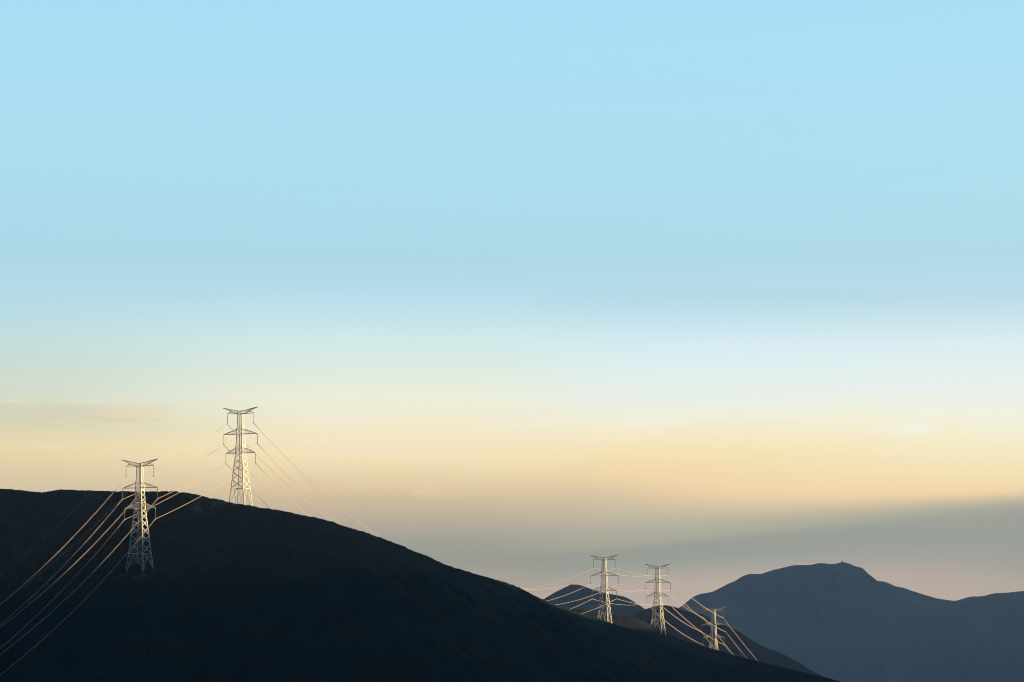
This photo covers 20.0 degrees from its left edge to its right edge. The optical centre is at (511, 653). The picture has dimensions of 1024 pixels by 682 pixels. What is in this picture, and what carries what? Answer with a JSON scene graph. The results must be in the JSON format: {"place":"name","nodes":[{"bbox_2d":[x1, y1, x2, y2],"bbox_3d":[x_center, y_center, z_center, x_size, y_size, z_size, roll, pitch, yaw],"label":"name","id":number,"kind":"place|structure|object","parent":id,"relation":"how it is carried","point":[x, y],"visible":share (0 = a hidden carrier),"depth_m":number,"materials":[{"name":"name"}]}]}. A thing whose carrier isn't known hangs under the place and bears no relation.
{"place":"outdoors","nodes":[
{"label":"outdoors","id":0,"kind":"place"},
{"bbox_2d":[0,489,795,681],"bbox_3d":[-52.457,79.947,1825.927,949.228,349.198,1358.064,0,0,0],"label":"hill","id":1,"kind":"structure","parent":0,"point":[231,592],"depth_m":1552.82,"materials":[{"name":"black plant"}]},
{"bbox_2d":[121,459,158,571],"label":"transmission pylon","id":2,"kind":"object","parent":1,"relation":"on","point":[142,553],"visible":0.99,"depth_m":1544.48,"materials":[{"name":"metal"}]},
{"bbox_2d":[2,503,118,622],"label":"power cable","id":3,"kind":"object","parent":2,"relation":"hanging from","point":[74,554],"visible":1,"depth_m":1510.35,"materials":[{"name":"metal"}]},
{"bbox_2d":[0,521,123,648],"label":"power cable","id":4,"kind":"object","parent":2,"relation":"hanging from","point":[61,590],"visible":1,"depth_m":1492.75,"materials":[{"name":"metal"}]},
{"bbox_2d":[0,478,125,604],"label":"power cable","id":5,"kind":"object","parent":2,"relation":"attached to","point":[81,528],"visible":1,"depth_m":1510.71,"materials":[{"name":"metal"}]},
{"bbox_2d":[3,477,153,624],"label":"power cable","id":6,"kind":"object","parent":2,"relation":"hanging from","point":[83,554],"visible":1,"depth_m":1482.88,"materials":[{"name":"metal"}]},
{"bbox_2d":[1,519,155,673],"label":"power cable","id":7,"kind":"object","parent":2,"relation":"hanging from","point":[93,590],"visible":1,"depth_m":1491.92,"materials":[{"name":"metal"}]},
{"bbox_2d":[0,499,156,654],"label":"power cable","id":8,"kind":"object","parent":2,"relation":"hanging from","point":[95,569],"visible":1,"depth_m":1474.03,"materials":[{"name":"metal"}]},
{"bbox_2d":[126,464,225,518],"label":"power cable","id":9,"kind":"object","parent":2,"relation":"attached to","point":[178,492],"visible":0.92,"depth_m":1606.59,"materials":[{"name":"metal"}]},
{"bbox_2d":[127,424,227,476],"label":"power cable","id":10,"kind":"object","parent":2,"relation":"attached to","point":[180,451],"visible":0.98,"depth_m":1606.68,"materials":[{"name":"metal"}]},
{"bbox_2d":[156,424,252,475],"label":"power cable","id":11,"kind":"object","parent":2,"relation":"attached to","point":[208,450],"visible":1,"depth_m":1599.55,"materials":[{"name":"metal"}]},
{"bbox_2d":[160,464,253,516],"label":"power cable","id":12,"kind":"object","parent":2,"relation":"attached to","point":[213,489],"visible":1,"depth_m":1608.51,"materials":[{"name":"metal"}]},
{"bbox_2d":[159,445,255,497],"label":"power cable","id":13,"kind":"object","parent":2,"relation":"attached to","point":[215,469],"visible":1,"depth_m":1611.11,"materials":[{"name":"metal"}]},
{"bbox_2d":[133,572,146,582],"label":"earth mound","id":14,"kind":"object","parent":1,"relation":"on","point":[140,576],"visible":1,"depth_m":1533.58,"materials":[{"name":"black soil"}]},
{"bbox_2d":[223,407,257,505],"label":"transmission pylon","id":15,"kind":"object","parent":1,"relation":"on","point":[241,446],"visible":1,"depth_m":1653.77,"materials":[{"name":"metal"}]},
{"bbox_2d":[226,447,581,600],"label":"power cable","id":16,"kind":"object","parent":15,"relation":"attached to","point":[293,512],"visible":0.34,"depth_m":1720.04,"materials":[{"name":"metal"}]},
{"bbox_2d":[234,432,592,588],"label":"power cable","id":17,"kind":"object","parent":15,"relation":"attached to","point":[330,520],"visible":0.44,"depth_m":1743.15,"materials":[{"name":"metal"}]},
{"bbox_2d":[237,476,591,607],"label":"power cable","id":18,"kind":"object","parent":15,"relation":"attached to","point":[265,503],"visible":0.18,"depth_m":1691.63,"materials":[{"name":"metal"}]},
{"bbox_2d":[254,424,607,589],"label":"power cable","id":19,"kind":"object","parent":15,"relation":"attached to","point":[362,524],"visible":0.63,"depth_m":1724.76,"materials":[{"name":"metal"}]},
{"bbox_2d":[255,463,615,613],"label":"power cable","id":20,"kind":"object","parent":15,"relation":"hanging from","point":[304,512],"visible":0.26,"depth_m":1696.30,"materials":[{"name":"metal"}]},
{"bbox_2d":[257,444,617,604],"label":"power cable","id":21,"kind":"object","parent":15,"relation":"attached to","point":[340,524],"visible":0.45,"depth_m":1723.20,"materials":[{"name":"metal"}]},
{"bbox_2d":[590,555,618,622],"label":"transmission pylon","id":22,"kind":"object","parent":1,"relation":"on","point":[605,586],"visible":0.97,"depth_m":2108.50,"materials":[{"name":"metal"}]},
{"bbox_2d":[0,0,1023,608],"label":"sky","id":23,"kind":"structure","parent":0,"point":[717,292],"materials":[{"name":"blue"}]},
{"bbox_2d":[544,584,644,616],"bbox_3d":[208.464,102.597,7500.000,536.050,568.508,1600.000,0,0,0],"label":"hill","id":24,"kind":"structure","parent":0,"point":[624,608],"depth_m":7524.11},
{"bbox_2d":[566,608,840,681],"bbox_3d":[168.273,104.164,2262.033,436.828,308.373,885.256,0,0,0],"label":"hill","id":25,"kind":"structure","parent":0,"point":[652,632],"depth_m":2390.74,"materials":[{"name":"black plant"}]},
{"bbox_2d":[646,564,670,634],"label":"transmission pylon","id":26,"kind":"object","parent":25,"relation":"on","point":[655,591],"visible":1,"depth_m":2328.73,"materials":[{"name":"metal"}]},
{"bbox_2d":[668,576,722,617],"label":"power cable","id":27,"kind":"object","parent":26,"relation":"attached to","point":[690,596],"visible":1,"depth_m":2373.24,"materials":[{"name":"metal"}]},
{"bbox_2d":[701,607,725,650],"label":"transmission pylon","id":28,"kind":"object","parent":25,"relation":"on","point":[716,634],"visible":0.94,"depth_m":2449.04,"materials":[{"name":"metal"}]},
{"bbox_2d":[628,605,823,676],"bbox_3d":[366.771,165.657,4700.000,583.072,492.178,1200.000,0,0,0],"label":"hill","id":29,"kind":"structure","parent":0,"point":[761,653],"depth_m":4743.27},
{"bbox_2d":[679,562,1023,681],"bbox_3d":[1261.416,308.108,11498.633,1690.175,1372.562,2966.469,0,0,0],"label":"mountain","id":30,"kind":"structure","parent":0,"point":[844,622],"depth_m":11623.15,"materials":[{"name":"blue stone"}]},
{"bbox_2d":[878,581,1023,664],"bbox_3d":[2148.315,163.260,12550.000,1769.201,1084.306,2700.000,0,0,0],"label":"mountain","id":31,"kind":"structure","parent":0,"point":[994,622],"depth_m":12706.54,"materials":[{"name":"blue stone"}]}
]}

